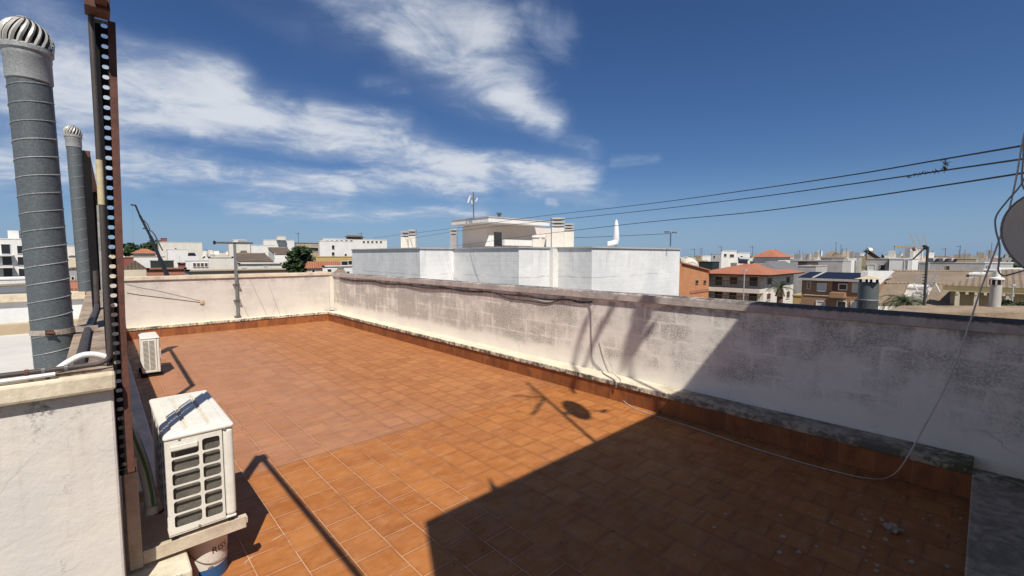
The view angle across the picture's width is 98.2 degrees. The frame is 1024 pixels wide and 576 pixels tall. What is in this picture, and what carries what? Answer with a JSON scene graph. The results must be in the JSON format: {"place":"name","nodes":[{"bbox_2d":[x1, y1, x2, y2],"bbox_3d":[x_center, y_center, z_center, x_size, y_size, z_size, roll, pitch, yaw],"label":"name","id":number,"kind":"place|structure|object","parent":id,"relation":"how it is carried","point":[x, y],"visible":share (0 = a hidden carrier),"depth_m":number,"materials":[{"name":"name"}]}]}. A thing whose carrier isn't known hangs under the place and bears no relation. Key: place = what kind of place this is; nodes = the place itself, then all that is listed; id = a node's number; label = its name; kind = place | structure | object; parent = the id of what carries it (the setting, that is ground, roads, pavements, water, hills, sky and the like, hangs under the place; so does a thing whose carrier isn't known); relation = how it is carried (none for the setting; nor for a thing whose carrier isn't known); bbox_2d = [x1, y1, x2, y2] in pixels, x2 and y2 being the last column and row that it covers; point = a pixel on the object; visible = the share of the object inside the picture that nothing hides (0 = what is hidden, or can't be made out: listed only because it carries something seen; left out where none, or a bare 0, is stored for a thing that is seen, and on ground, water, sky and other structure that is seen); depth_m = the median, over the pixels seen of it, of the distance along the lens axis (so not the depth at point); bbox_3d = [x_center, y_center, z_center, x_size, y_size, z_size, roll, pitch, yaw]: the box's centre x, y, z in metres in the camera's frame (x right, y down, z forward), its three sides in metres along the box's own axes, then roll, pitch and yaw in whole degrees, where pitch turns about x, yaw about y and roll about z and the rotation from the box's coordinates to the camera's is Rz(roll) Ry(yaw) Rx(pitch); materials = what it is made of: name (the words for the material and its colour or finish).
{"place":"outdoors","nodes":[
{"label":"outdoors","id":0,"kind":"place"},
{"bbox_2d":[0,0,1023,256],"label":"sky","id":1,"kind":"structure","parent":0,"point":[255,121],"materials":[{"name":"blue"}]},
{"bbox_2d":[127,321,969,575],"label":"terrace floor","id":2,"kind":"structure","parent":0,"point":[358,452],"depth_m":3.93,"materials":[{"name":"tile"}]},
{"bbox_2d":[66,290,192,575],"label":"parapet wall","id":3,"kind":"structure","parent":2,"relation":"on","point":[154,530],"depth_m":2.86,"materials":[{"name":"concrete"}]},
{"bbox_2d":[0,362,125,575],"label":"plastered wall","id":4,"kind":"structure","parent":3,"relation":"attached to","point":[60,507],"depth_m":2.00,"materials":[{"name":"paint"}]},
{"bbox_2d":[0,372,55,383],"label":"thin white pipe","id":5,"kind":"object","parent":4,"relation":"on","point":[23,378],"visible":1,"depth_m":1.89,"materials":[{"name":"plastic"}]},
{"bbox_2d":[0,14,112,378],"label":"drain pipe","id":6,"kind":"object","parent":4,"relation":"on","point":[100,181],"visible":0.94,"depth_m":2.02,"materials":[{"name":"grey metal"}]},
{"bbox_2d":[56,351,105,372],"bbox_3d":[-2.001,0.341,2.069,0.035,0.082,0.202,4,6,42],"label":"corrugated duct","id":7,"kind":"object","parent":4,"relation":"on","point":[77,357],"visible":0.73,"depth_m":2.06,"materials":[{"name":"white plastic"}]},
{"bbox_2d":[95,18,135,475],"bbox_3d":[-1.926,-0.161,2.123,0.147,2.165,0.060,-4,6,-43],"label":"slotted steel post","id":8,"kind":"object","parent":4,"relation":"attached to","point":[110,52],"visible":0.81,"depth_m":2.12,"materials":[{"name":"metal"}]},
{"bbox_2d":[84,0,109,20],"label":"overhead beam","id":9,"kind":"structure","parent":8,"relation":"attached to","point":[100,9],"depth_m":1.94,"materials":[{"name":"red metal"}]},
{"bbox_2d":[97,205,102,306],"bbox_3d":[-1.987,-0.153,2.147,0.020,0.489,0.015,-4,6,-43],"label":"ribbed conduit","id":10,"kind":"object","parent":8,"relation":"attached to","point":[99,242],"visible":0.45,"depth_m":2.14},
{"bbox_2d":[73,271,99,364],"bbox_3d":[-3.192,0.109,3.347,0.056,0.400,3.267,-4,6,-42],"label":"black conduit","id":11,"kind":"object","parent":3,"relation":"on","point":[84,342],"visible":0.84,"depth_m":3.38,"materials":[{"name":"plastic"}]},
{"bbox_2d":[82,150,100,309],"bbox_3d":[-5.500,-0.688,5.858,0.063,1.630,3.581,-4,6,-42],"label":"steel frame","id":12,"kind":"object","parent":3,"relation":"on","point":[90,192],"visible":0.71,"depth_m":4.54,"materials":[{"name":"black paint"}]},
{"bbox_2d":[118,419,158,508],"bbox_3d":[-2.425,1.167,3.174,0.564,0.615,0.065,-4,6,-43],"label":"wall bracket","id":13,"kind":"object","parent":3,"relation":"attached to","point":[141,499],"depth_m":2.97,"materials":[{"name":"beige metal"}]},
{"bbox_2d":[149,390,236,537],"bbox_3d":[-2.124,1.090,2.937,0.350,0.603,0.921,-4,6,-43],"label":"air conditioner","id":14,"kind":"object","parent":13,"relation":"on","point":[193,447],"visible":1,"depth_m":2.65,"materials":[{"name":"white metal"}]},
{"bbox_2d":[116,398,166,515],"bbox_3d":[-2.166,0.976,2.595,0.189,0.777,0.249,-2,4,-21],"label":"refrigerant line","id":15,"kind":"object","parent":14,"relation":"attached to","point":[151,505],"visible":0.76,"depth_m":2.53,"materials":[{"name":"plastic"}]},
{"bbox_2d":[123,456,247,570],"bbox_3d":[-1.876,1.210,2.586,0.564,0.615,0.065,-4,6,-43],"label":"wall bracket","id":16,"kind":"object","parent":3,"relation":"attached to","point":[139,556],"depth_m":2.45,"materials":[{"name":"beige metal"}]},
{"bbox_2d":[138,332,162,377],"bbox_3d":[-6.181,1.124,7.564,0.280,0.661,0.660,-4,6,-43],"label":"air conditioner","id":17,"kind":"object","parent":2,"relation":"on","point":[150,354],"visible":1,"depth_m":7.35,"materials":[{"name":"white metal"}]},
{"bbox_2d":[180,518,228,575],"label":"paint bucket","id":18,"kind":"object","parent":2,"relation":"on","point":[209,558],"visible":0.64,"depth_m":2.72,"materials":[{"name":"white plastic"}]},
{"bbox_2d":[110,272,333,339],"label":"parapet wall","id":19,"kind":"structure","parent":2,"relation":"on","point":[304,297],"depth_m":12.03,"materials":[{"name":"paint"}]},
{"bbox_2d":[213,241,252,317],"bbox_3d":[-7.625,-0.218,12.223,0.935,2.133,0.136,-4,6,-43],"label":"clothesline pole","id":20,"kind":"object","parent":19,"relation":"attached to","point":[236,284],"visible":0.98,"depth_m":12.21,"materials":[{"name":"metal"}]},
{"bbox_2d":[328,273,1023,498],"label":"parapet wall","id":21,"kind":"structure","parent":2,"relation":"on","point":[860,388],"depth_m":4.93,"materials":[{"name":"paint"}]},
{"bbox_2d":[340,278,592,303],"bbox_3d":[-2.046,-0.001,10.185,0.024,0.130,9.551,-4,6,-43],"label":"cable bundle","id":22,"kind":"object","parent":21,"relation":"attached to","point":[435,287],"visible":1,"depth_m":8.90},
{"bbox_2d":[585,299,616,386],"bbox_3d":[1.330,0.765,6.458,0.127,1.146,0.863,-2,4,-21],"label":"cable","id":23,"kind":"object","parent":21,"relation":"attached to","point":[591,348],"visible":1,"depth_m":6.73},
{"bbox_2d":[453,373,966,568],"bbox_3d":[0.505,1.688,4.343,3.857,0.006,5.438,-4,6,-43],"label":"grit","id":24,"kind":"object","parent":2,"relation":"on","point":[776,481],"visible":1,"depth_m":3.93,"materials":[{"name":"grey stone"}]},
{"bbox_2d":[599,133,1023,479],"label":"cable","id":25,"kind":"object","parent":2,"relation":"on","point":[973,311],"visible":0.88,"depth_m":2.86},
{"bbox_2d":[693,463,961,572],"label":"bird droppings","id":26,"kind":"object","parent":2,"relation":"on","point":[863,547],"visible":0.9,"depth_m":3.17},
{"bbox_2d":[882,522,904,533],"bbox_3d":[2.772,1.744,3.228,0.108,0.067,0.131,1,4,13],"label":"rubble stone","id":27,"kind":"object","parent":2,"relation":"on","point":[895,528],"visible":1,"depth_m":3.21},
{"bbox_2d":[964,468,1023,575],"bbox_3d":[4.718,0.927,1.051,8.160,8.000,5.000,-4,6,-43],"label":"concrete ledge","id":28,"kind":"object","parent":2,"relation":"on","point":[995,541],"visible":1,"depth_m":2.82,"materials":[{"name":"concrete"}]},
{"bbox_2d":[1000,196,1023,268],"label":"satellite dish","id":29,"kind":"object","parent":28,"relation":"attached to","point":[1012,231],"visible":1,"depth_m":2.60,"materials":[{"name":"grey metal"}]},
{"bbox_2d":[994,178,1023,276],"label":"cable","id":30,"kind":"object","parent":29,"relation":"hanging from","point":[995,218],"visible":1,"depth_m":2.50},
{"bbox_2d":[1021,134,1023,189],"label":"cable","id":31,"kind":"object","parent":29,"relation":"attached to","point":[1022,165],"visible":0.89,"depth_m":2.55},
{"bbox_3d":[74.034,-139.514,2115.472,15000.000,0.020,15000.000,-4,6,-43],"label":"ground","id":32,"kind":"structure","parent":0,"visible":0},
{"bbox_2d":[0,230,24,276],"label":"town building","id":33,"kind":"structure","parent":32,"relation":"on","point":[11,260],"depth_m":64.88,"materials":[{"name":"paint"}]},
{"bbox_2d":[0,244,10,253],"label":"window","id":34,"kind":"structure","parent":33,"relation":"in","point":[5,248],"depth_m":64.39,"materials":[{"name":"black glass"}]},
{"bbox_2d":[1,256,12,265],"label":"window","id":35,"kind":"structure","parent":33,"relation":"in","point":[6,260],"depth_m":64.53,"materials":[{"name":"black glass"}]},
{"bbox_2d":[3,268,12,276],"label":"window","id":36,"kind":"structure","parent":33,"relation":"in","point":[7,272],"depth_m":64.65,"materials":[{"name":"black glass"}]},
{"bbox_2d":[0,276,24,283],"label":"town building","id":37,"kind":"structure","parent":32,"relation":"on","point":[9,280],"depth_m":35.95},
{"bbox_2d":[0,283,25,293],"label":"tiled house","id":38,"kind":"structure","parent":32,"relation":"on","point":[18,288],"depth_m":21.98,"materials":[{"name":"tile"}]},
{"bbox_2d":[0,291,85,372],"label":"neighbour terrace","id":39,"kind":"structure","parent":32,"relation":"on","point":[15,348],"depth_m":6.06,"materials":[{"name":"grey paint"}]},
{"bbox_2d":[0,15,97,368],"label":"ventilation pipe","id":40,"kind":"object","parent":39,"relation":"on","point":[27,51],"visible":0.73,"depth_m":2.94,"materials":[{"name":"grey metal"}]},
{"bbox_2d":[63,125,90,292],"bbox_3d":[-6.672,-0.588,6.880,0.236,3.788,0.219,-4,6,-43],"label":"ventilation pipe","id":41,"kind":"object","parent":39,"relation":"on","point":[73,135],"visible":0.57,"depth_m":6.78,"materials":[{"name":"grey metal"}]},
{"bbox_2d":[67,246,74,267],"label":"town building","id":42,"kind":"structure","parent":32,"relation":"on","point":[70,250],"depth_m":90.64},
{"bbox_2d":[69,267,76,279],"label":"town building","id":43,"kind":"structure","parent":32,"relation":"on","point":[72,273],"depth_m":42.23,"materials":[{"name":"paint"}]},
{"bbox_2d":[70,280,77,291],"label":"tiled house","id":44,"kind":"structure","parent":32,"relation":"on","point":[73,285],"depth_m":30.75,"materials":[{"name":"ceramic"}]},
{"bbox_2d":[123,242,137,255],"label":"leafy tree","id":45,"kind":"object","parent":32,"relation":"on","point":[129,248],"visible":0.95,"depth_m":94.74,"materials":[{"name":"green plant"}]},
{"bbox_2d":[124,260,145,276],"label":"town building","id":46,"kind":"structure","parent":32,"relation":"on","point":[134,268],"depth_m":42.04,"materials":[{"name":"paint"}]},
{"bbox_2d":[132,249,155,255],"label":"town building","id":47,"kind":"structure","parent":32,"relation":"on","point":[143,252],"depth_m":86.19,"materials":[{"name":"tile"}]},
{"bbox_2d":[125,256,164,267],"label":"town building","id":48,"kind":"structure","parent":32,"relation":"on","point":[144,261],"depth_m":73.67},
{"bbox_2d":[136,240,160,251],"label":"leafy tree","id":49,"kind":"object","parent":32,"relation":"on","point":[148,245],"visible":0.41,"depth_m":128.11,"materials":[{"name":"green plant"}]},
{"bbox_2d":[131,204,169,275],"bbox_3d":[-30.849,0.711,39.749,4.127,16.463,6.086,-4,6,-43],"label":"mobile crane","id":50,"kind":"object","parent":32,"relation":"on","point":[163,266],"visible":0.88,"depth_m":39.94,"materials":[{"name":"metal"}]},
{"bbox_2d":[150,260,173,267],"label":"town building","id":51,"kind":"structure","parent":32,"relation":"on","point":[156,263],"depth_m":60.76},
{"bbox_2d":[145,267,186,275],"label":"town building","id":52,"kind":"structure","parent":32,"relation":"on","point":[159,271],"depth_m":40.37,"materials":[{"name":"paint"}]},
{"bbox_2d":[166,249,187,267],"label":"town building","id":53,"kind":"structure","parent":32,"relation":"on","point":[174,254],"depth_m":91.02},
{"bbox_2d":[158,242,202,259],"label":"town building","id":54,"kind":"structure","parent":32,"relation":"on","point":[194,247],"depth_m":123.70,"materials":[{"name":"paint"}]},
{"bbox_2d":[179,256,198,262],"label":"town building","id":55,"kind":"structure","parent":32,"relation":"on","point":[182,259],"depth_m":76.70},
{"bbox_2d":[185,260,208,269],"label":"town building","id":56,"kind":"structure","parent":32,"relation":"on","point":[196,264],"depth_m":52.79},
{"bbox_2d":[207,257,233,269],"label":"town building","id":57,"kind":"structure","parent":32,"relation":"on","point":[220,263],"depth_m":50.82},
{"bbox_2d":[183,268,288,274],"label":"town building","id":58,"kind":"structure","parent":32,"relation":"on","point":[231,271],"depth_m":40.53,"materials":[{"name":"paint"}]},
{"bbox_2d":[228,244,250,265],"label":"town building","id":59,"kind":"structure","parent":32,"relation":"on","point":[239,247],"depth_m":106.28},
{"bbox_2d":[236,253,272,268],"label":"tiled house","id":60,"kind":"structure","parent":32,"relation":"on","point":[253,258],"depth_m":59.57,"materials":[{"name":"brown tile"}]},
{"bbox_2d":[237,263,281,268],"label":"town building","id":61,"kind":"structure","parent":32,"relation":"on","point":[258,265],"depth_m":51.37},
{"bbox_2d":[250,245,274,256],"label":"town building","id":62,"kind":"structure","parent":32,"relation":"on","point":[258,248],"depth_m":109.42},
{"bbox_2d":[262,240,293,250],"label":"town building","id":63,"kind":"structure","parent":32,"relation":"on","point":[289,244],"depth_m":117.82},
{"bbox_2d":[268,247,289,264],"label":"tiled house","id":64,"kind":"structure","parent":32,"relation":"on","point":[280,253],"depth_m":67.10,"materials":[{"name":"paint"}]},
{"bbox_2d":[282,245,315,272],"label":"leafy tree","id":65,"kind":"object","parent":32,"relation":"on","point":[297,258],"visible":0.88,"depth_m":57.26,"materials":[{"name":"green plant"}]},
{"bbox_2d":[295,243,318,271],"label":"town building","id":66,"kind":"structure","parent":32,"relation":"on","point":[314,247],"depth_m":97.50,"materials":[{"name":"paint"}]},
{"bbox_2d":[305,261,340,271],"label":"town building","id":67,"kind":"structure","parent":32,"relation":"on","point":[313,266],"depth_m":56.81,"materials":[{"name":"tile"}]},
{"bbox_2d":[314,256,351,264],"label":"town building","id":68,"kind":"structure","parent":32,"relation":"on","point":[344,260],"depth_m":72.45,"materials":[{"name":"paint"}]},
{"bbox_2d":[318,240,353,255],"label":"town building","id":69,"kind":"structure","parent":32,"relation":"on","point":[335,248],"depth_m":94.40,"materials":[{"name":"paint"}]},
{"bbox_2d":[322,265,352,272],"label":"town building","id":70,"kind":"structure","parent":32,"relation":"on","point":[333,268],"depth_m":51.00,"materials":[{"name":"paint"}]},
{"bbox_2d":[321,238,386,248],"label":"town building","id":71,"kind":"structure","parent":32,"relation":"on","point":[367,244],"depth_m":106.90,"materials":[{"name":"paint"}]},
{"bbox_2d":[351,212,681,295],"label":"apartment block","id":72,"kind":"structure","parent":32,"relation":"on","point":[558,259],"depth_m":22.74,"materials":[{"name":"paint"}]},
{"bbox_2d":[494,232,501,245],"bbox_3d":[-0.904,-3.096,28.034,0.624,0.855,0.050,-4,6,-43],"label":"door","id":73,"kind":"structure","parent":72,"relation":"in","point":[497,235],"depth_m":28.02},
{"bbox_2d":[606,220,618,246],"bbox_3d":[4.887,-2.184,21.464,0.628,2.237,0.324,0,4,-7],"label":"chimney pipe","id":74,"kind":"object","parent":72,"relation":"on","point":[615,241],"visible":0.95,"depth_m":21.34,"materials":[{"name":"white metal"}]},
{"bbox_2d":[376,145,1020,237],"bbox_3d":[-1.431,-2.397,17.717,3.695,0.758,31.142,-2,5,-25],"label":"overhead wire","id":75,"kind":"object","parent":72,"relation":"attached to","point":[808,181],"visible":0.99,"depth_m":5.61,"materials":[{"name":"metal"}]},
{"bbox_2d":[410,158,1021,238],"bbox_3d":[0.050,-2.102,15.594,3.307,0.634,26.147,-2,4,-23],"label":"overhead wire","id":76,"kind":"object","parent":72,"relation":"attached to","point":[810,189],"visible":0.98,"depth_m":5.91,"materials":[{"name":"metal"}]},
{"bbox_2d":[455,172,1023,245],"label":"overhead wire","id":77,"kind":"object","parent":72,"relation":"attached to","point":[821,203],"visible":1,"depth_m":5.46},
{"bbox_2d":[114,254,1020,276],"bbox_3d":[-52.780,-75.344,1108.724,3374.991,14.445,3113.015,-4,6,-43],"label":"distant trees","id":78,"kind":"object","parent":32,"relation":"on","point":[1015,265],"visible":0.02,"depth_m":212.57,"materials":[{"name":"green plant"}]},
{"bbox_2d":[679,262,710,297],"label":"brick building","id":79,"kind":"structure","parent":32,"relation":"on","point":[693,280],"depth_m":47.42,"materials":[{"name":"paint"}]},
{"bbox_2d":[699,261,718,297],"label":"town building","id":80,"kind":"structure","parent":32,"relation":"on","point":[711,265],"depth_m":75.87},
{"bbox_2d":[711,254,720,268],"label":"town building","id":81,"kind":"structure","parent":32,"relation":"on","point":[715,257],"depth_m":122.56,"materials":[{"name":"paint"}]},
{"bbox_2d":[721,250,736,267],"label":"town building","id":82,"kind":"structure","parent":32,"relation":"on","point":[728,258],"depth_m":113.22,"materials":[{"name":"paint"}]},
{"bbox_2d":[737,252,749,264],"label":"town building","id":83,"kind":"structure","parent":32,"relation":"on","point":[744,254],"depth_m":114.77,"materials":[{"name":"paint"}]},
{"bbox_2d":[708,261,804,303],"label":"villa","id":84,"kind":"object","parent":32,"relation":"on","point":[726,283],"visible":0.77,"depth_m":49.23,"materials":[{"name":"orange"}]},
{"bbox_2d":[752,249,791,263],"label":"town building","id":85,"kind":"structure","parent":32,"relation":"on","point":[769,255],"depth_m":63.57,"materials":[{"name":"tile"}]},
{"bbox_2d":[766,280,794,302],"bbox_3d":[21.787,4.854,36.363,2.140,11.093,2.301,-4,6,-43],"label":"palm tree","id":86,"kind":"object","parent":32,"relation":"on","point":[780,294],"visible":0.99,"depth_m":35.86,"materials":[{"name":"green plant"}]},
{"bbox_2d":[792,293,800,303],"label":"town building","id":87,"kind":"structure","parent":32,"relation":"on","point":[796,298],"depth_m":40.40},
{"bbox_2d":[797,265,827,293],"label":"town building","id":88,"kind":"structure","parent":32,"relation":"on","point":[813,268],"depth_m":59.35,"materials":[{"name":"paint"}]},
{"bbox_2d":[792,260,851,293],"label":"town building","id":89,"kind":"structure","parent":32,"relation":"on","point":[839,266],"depth_m":77.09,"materials":[{"name":"paint"}]},
{"bbox_2d":[819,242,846,259],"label":"house","id":90,"kind":"structure","parent":32,"relation":"on","point":[829,255],"depth_m":85.46,"materials":[{"name":"brown tile"}]},
{"bbox_2d":[796,272,891,307],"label":"town building","id":91,"kind":"structure","parent":32,"relation":"on","point":[837,289],"depth_m":31.85,"materials":[{"name":"brown brick"}]},
{"bbox_2d":[817,283,826,291],"bbox_3d":[22.336,-0.057,32.003,0.120,0.597,0.593,-4,6,-43],"label":"window","id":92,"kind":"structure","parent":91,"relation":"in","point":[820,286],"depth_m":31.99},
{"bbox_2d":[866,258,888,270],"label":"town building","id":93,"kind":"structure","parent":32,"relation":"on","point":[877,264],"depth_m":50.73,"materials":[{"name":"concrete"}]},
{"bbox_2d":[863,248,879,259],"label":"solar water heater","id":94,"kind":"object","parent":93,"relation":"on","point":[868,251],"visible":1,"depth_m":49.91,"materials":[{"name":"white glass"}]},
{"bbox_2d":[861,271,893,283],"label":"gable wall","id":95,"kind":"structure","parent":32,"relation":"on","point":[884,275],"depth_m":26.45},
{"bbox_2d":[878,282,909,309],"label":"tiled house","id":96,"kind":"structure","parent":32,"relation":"on","point":[895,288],"depth_m":29.98,"materials":[{"name":"brown tile"}]},
{"bbox_2d":[889,258,918,270],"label":"town building","id":97,"kind":"structure","parent":32,"relation":"on","point":[903,264],"depth_m":48.85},
{"bbox_2d":[880,294,929,308],"bbox_3d":[14.998,5.985,17.455,1.611,11.555,1.691,-4,6,-43],"label":"palm tree","id":98,"kind":"object","parent":32,"relation":"on","point":[903,300],"visible":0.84,"depth_m":16.88,"materials":[{"name":"green plant"}]},
{"bbox_2d":[905,284,929,305],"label":"town building","id":99,"kind":"structure","parent":32,"relation":"on","point":[911,290],"depth_m":30.93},
{"bbox_2d":[884,270,973,294],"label":"tiled house","id":100,"kind":"structure","parent":32,"relation":"on","point":[909,276],"depth_m":36.87,"materials":[{"name":"brown tile"}]},
{"bbox_2d":[922,282,953,305],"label":"tiled house","id":101,"kind":"structure","parent":32,"relation":"on","point":[935,297],"depth_m":28.87,"materials":[{"name":"brown tile"}]},
{"bbox_2d":[889,306,1023,318],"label":"flat roof wall","id":102,"kind":"structure","parent":32,"relation":"on","point":[1013,312],"depth_m":8.57,"materials":[{"name":"beige concrete"}]},
{"bbox_2d":[855,276,882,308],"bbox_3d":[7.199,1.052,9.037,0.422,2.601,0.422,-4,6,-43],"label":"flue pipe","id":103,"kind":"object","parent":102,"relation":"attached to","point":[868,296],"visible":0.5,"depth_m":8.85,"materials":[{"name":"grey metal"}]},
{"bbox_2d":[894,233,940,305],"bbox_3d":[9.133,-0.380,9.999,1.035,1.718,0.159,0,4,2],"label":"tv antenna","id":104,"kind":"object","parent":102,"relation":"on","point":[925,277],"visible":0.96,"depth_m":9.99,"materials":[{"name":"metal"}]},
{"bbox_2d":[988,271,1004,306],"bbox_3d":[9.991,0.298,9.182,0.230,1.285,0.230,-4,6,-43],"label":"chimney flue","id":105,"kind":"object","parent":102,"relation":"on","point":[995,294],"visible":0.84,"depth_m":9.11,"materials":[{"name":"concrete"}]},
{"bbox_2d":[930,262,984,271],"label":"town building","id":106,"kind":"structure","parent":32,"relation":"on","point":[977,266],"depth_m":72.33,"materials":[{"name":"paint"}]},
{"bbox_2d":[942,269,1023,305],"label":"yellow house","id":107,"kind":"structure","parent":32,"relation":"on","point":[964,292],"depth_m":26.30,"materials":[{"name":"brown tile"}]},
{"bbox_2d":[980,245,997,261],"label":"house","id":108,"kind":"structure","parent":32,"relation":"on","point":[989,253],"depth_m":84.51,"materials":[{"name":"paint"}]},
{"bbox_2d":[985,262,1013,268],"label":"town building","id":109,"kind":"structure","parent":32,"relation":"on","point":[1002,265],"depth_m":61.06,"materials":[{"name":"paint"}]},
{"bbox_2d":[1001,299,1017,305],"bbox_3d":[15.617,6.156,14.413,0.651,11.662,0.647,-2,4,-20],"label":"leafy tree","id":110,"kind":"object","parent":32,"relation":"on","point":[1007,302],"visible":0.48,"depth_m":13.93,"materials":[{"name":"green plant"}]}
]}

